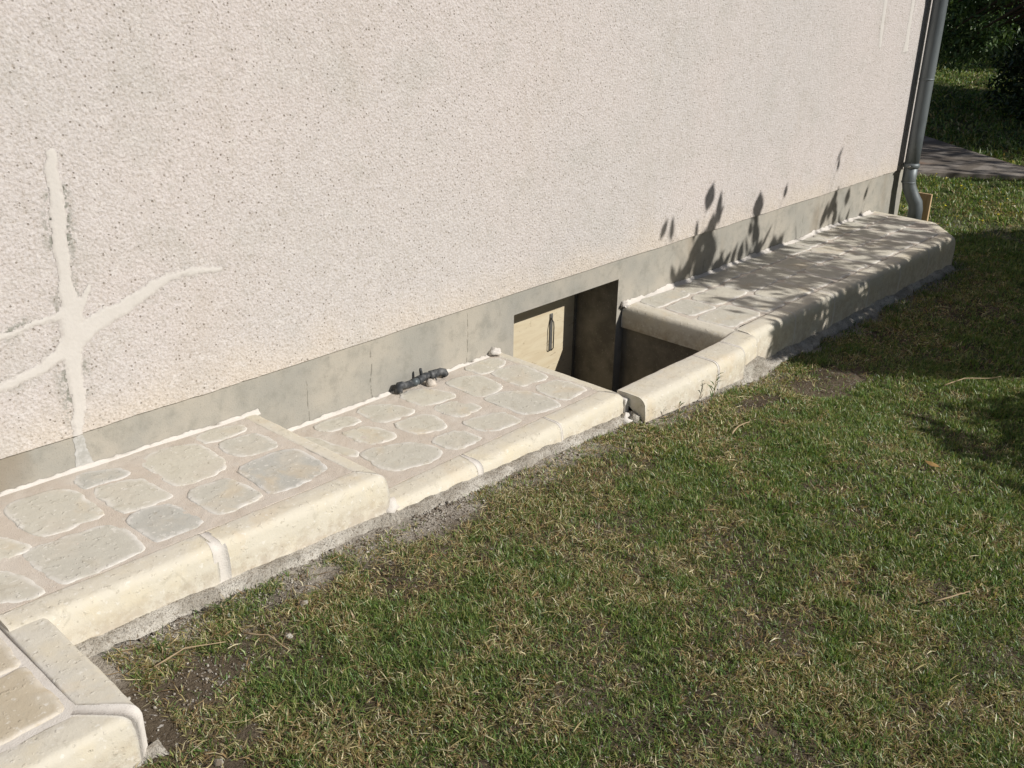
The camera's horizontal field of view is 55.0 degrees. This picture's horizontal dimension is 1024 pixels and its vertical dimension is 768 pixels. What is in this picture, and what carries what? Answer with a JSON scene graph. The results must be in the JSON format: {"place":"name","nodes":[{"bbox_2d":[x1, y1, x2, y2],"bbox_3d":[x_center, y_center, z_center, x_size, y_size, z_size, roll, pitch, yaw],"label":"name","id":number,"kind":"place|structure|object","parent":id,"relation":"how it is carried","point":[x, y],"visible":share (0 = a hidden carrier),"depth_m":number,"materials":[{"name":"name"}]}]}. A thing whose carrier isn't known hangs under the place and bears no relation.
{"place":"outdoors","nodes":[
{"label":"outdoors","id":0,"kind":"place"},
{"bbox_2d":[88,10,1023,767],"bbox_3d":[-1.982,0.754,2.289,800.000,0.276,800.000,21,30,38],"label":"ground","id":1,"kind":"structure","parent":0,"point":[168,734],"depth_m":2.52,"materials":[{"name":"green plant"}]},
{"bbox_2d":[0,618,167,767],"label":"paved landing","id":2,"kind":"object","parent":1,"relation":"on","point":[65,702],"visible":0.98,"depth_m":1.99,"materials":[{"name":"stone"}]},
{"bbox_2d":[149,636,171,654],"bbox_3d":[-0.830,0.625,2.324,0.046,0.059,0.056,-14,27,-31],"label":"weed","id":3,"kind":"object","parent":1,"relation":"on","point":[160,646],"visible":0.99,"depth_m":2.33,"materials":[{"name":"green plant"}]},
{"bbox_2d":[154,641,225,666],"bbox_3d":[-0.764,0.632,2.327,0.173,0.018,0.017,-16,29,-35],"label":"dry stem","id":4,"kind":"object","parent":1,"relation":"on","point":[183,649],"visible":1,"depth_m":2.32,"materials":[{"name":"beige plant"}]},
{"bbox_2d":[0,408,401,657],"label":"paved ledge","id":5,"kind":"object","parent":1,"relation":"on","point":[100,556],"visible":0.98,"depth_m":2.67,"materials":[{"name":"tile"}]},
{"bbox_2d":[213,759,223,766],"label":"mortar stone","id":6,"kind":"object","parent":1,"relation":"on","point":[218,762],"visible":1,"depth_m":2.02,"materials":[{"name":"beige stone"}]},
{"bbox_2d":[205,597,231,618],"bbox_3d":[-0.736,0.568,2.482,0.079,0.076,0.060,21,30,38],"label":"weed","id":7,"kind":"object","parent":1,"relation":"on","point":[219,609],"visible":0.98,"depth_m":2.48,"materials":[{"name":"green plant"}]},
{"bbox_2d":[243,632,288,649],"bbox_3d":[-0.593,0.616,2.385,0.136,0.013,0.015,11,25,23],"label":"dry stem","id":8,"kind":"object","parent":1,"relation":"on","point":[264,635],"visible":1,"depth_m":2.39,"materials":[{"name":"beige plant"}]},
{"bbox_2d":[283,632,292,639],"bbox_3d":[-0.551,0.622,2.424,0.024,0.016,0.020,9,24,17],"label":"mortar stone","id":9,"kind":"object","parent":1,"relation":"on","point":[287,635],"visible":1,"depth_m":2.42,"materials":[{"name":"grey stone"}]},
{"bbox_2d":[297,600,307,607],"bbox_3d":[-0.542,0.570,2.551,0.031,0.022,0.030,21,30,38],"label":"mortar stone","id":10,"kind":"object","parent":1,"relation":"on","point":[301,602],"visible":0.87,"depth_m":2.54,"materials":[{"name":"grey stone"}]},
{"bbox_2d":[287,347,623,521],"bbox_3d":[-0.204,0.287,3.625,0.742,0.414,1.249,21,30,38],"label":"paved ledge","id":11,"kind":"object","parent":1,"relation":"on","point":[474,425],"visible":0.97,"depth_m":3.51,"materials":[{"name":"tile"}]},
{"bbox_2d":[394,368,448,393],"bbox_3d":[-0.351,-0.029,3.818,0.045,0.066,0.266,21,30,38],"label":"pipe fitting","id":12,"kind":"object","parent":11,"relation":"on","point":[421,378],"visible":1,"depth_m":3.80,"materials":[{"name":"black plastic"}]},
{"bbox_2d":[425,379,436,386],"bbox_3d":[-0.316,-0.005,3.832,0.041,0.035,0.043,-8,25,-19],"label":"mortar lump","id":13,"kind":"object","parent":11,"relation":"on","point":[430,382],"visible":1,"depth_m":3.82,"materials":[{"name":"concrete"}]},
{"bbox_2d":[0,0,932,491],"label":"house","id":14,"kind":"structure","parent":1,"relation":"on","point":[286,214],"depth_m":3.42,"materials":[{"name":"paint"}]},
{"bbox_2d":[513,288,592,377],"bbox_3d":[0.088,0.023,4.761,0.122,1.110,0.757,21,30,38],"label":"cellar hatch","id":15,"kind":"object","parent":14,"relation":"attached to","point":[544,336],"visible":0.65,"depth_m":4.82,"materials":[{"name":"beige wood"}]},
{"bbox_2d":[901,0,947,219],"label":"downpipe","id":16,"kind":"object","parent":14,"relation":"attached to","point":[911,165],"visible":0.97,"depth_m":6.58,"materials":[{"name":"metal"}]},
{"bbox_2d":[107,268,966,742],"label":"gravel","id":17,"kind":"structure","parent":1,"relation":"on","point":[209,670],"depth_m":2.80,"materials":[{"name":"grey gravel"}]},
{"bbox_2d":[674,401,686,417],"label":"weed","id":18,"kind":"object","parent":1,"relation":"on","point":[679,413],"visible":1,"depth_m":3.82,"materials":[{"name":"green plant"}]},
{"bbox_2d":[617,328,764,424],"bbox_3d":[0.418,0.224,4.531,1.061,0.935,1.001,21,30,38],"label":"light well","id":19,"kind":"object","parent":1,"relation":"in","point":[659,377],"visible":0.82,"depth_m":4.17,"materials":[{"name":"concrete"}]},
{"bbox_2d":[709,372,723,404],"bbox_3d":[0.825,0.021,4.016,0.074,0.151,0.063,-4,24,-11],"label":"weed","id":20,"kind":"object","parent":1,"relation":"on","point":[714,388],"visible":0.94,"depth_m":4.01,"materials":[{"name":"green plant"}]},
{"bbox_2d":[731,421,749,433],"bbox_3d":[0.870,0.165,3.754,0.014,0.013,0.132,20,30,37],"label":"dry stem","id":21,"kind":"object","parent":1,"relation":"on","point":[738,426],"visible":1,"depth_m":3.75,"materials":[{"name":"beige plant"}]},
{"bbox_2d":[620,210,954,382],"bbox_3d":[1.748,-0.560,5.522,0.781,0.279,2.990,21,30,38],"label":"paved ledge","id":22,"kind":"object","parent":1,"relation":"on","point":[704,310],"visible":0.99,"depth_m":5.15,"materials":[{"name":"tile"}]},
{"bbox_2d":[919,192,932,220],"bbox_3d":[3.021,-1.293,7.272,0.130,0.240,0.025,21,30,38],"label":"timber offcut","id":23,"kind":"object","parent":1,"relation":"on","point":[926,198],"visible":0.29,"depth_m":7.23,"materials":[{"name":"brown wood"}]},
{"bbox_2d":[924,460,938,466],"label":"fallen leaf","id":24,"kind":"object","parent":1,"relation":"on","point":[931,464],"visible":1,"depth_m":3.51,"materials":[{"name":"orange plant"}]},
{"bbox_2d":[934,591,969,601],"bbox_3d":[1.208,0.582,2.689,0.140,0.016,0.010,-10,26,-24],"label":"dry stem","id":25,"kind":"object","parent":1,"relation":"on","point":[950,596],"visible":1,"depth_m":2.68,"materials":[{"name":"beige plant"}]},
{"bbox_2d":[944,376,1000,385],"bbox_3d":[2.054,-0.017,4.406,0.311,0.016,0.033,-7,24,-17],"label":"dry stem","id":26,"kind":"object","parent":1,"relation":"on","point":[968,378],"visible":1,"depth_m":4.41,"materials":[{"name":"beige plant"}]},
{"bbox_2d":[938,0,1018,58],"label":"tree","id":27,"kind":"object","parent":1,"relation":"on","point":[965,49],"visible":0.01,"depth_m":21.39,"materials":[{"name":"green plant"}]},
{"bbox_2d":[938,0,1023,74],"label":"tree","id":28,"kind":"object","parent":1,"relation":"on","point":[981,31],"visible":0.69,"depth_m":11.96,"materials":[{"name":"green plant"}]},
{"bbox_2d":[974,0,1023,122],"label":"bush","id":29,"kind":"object","parent":1,"relation":"on","point":[1013,69],"visible":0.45,"depth_m":12.78,"materials":[{"name":"green plant"}]},
{"bbox_2d":[917,135,1023,179],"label":"path","id":30,"kind":"structure","parent":0,"point":[941,158],"depth_m":9.34,"materials":[{"name":"grey concrete"}]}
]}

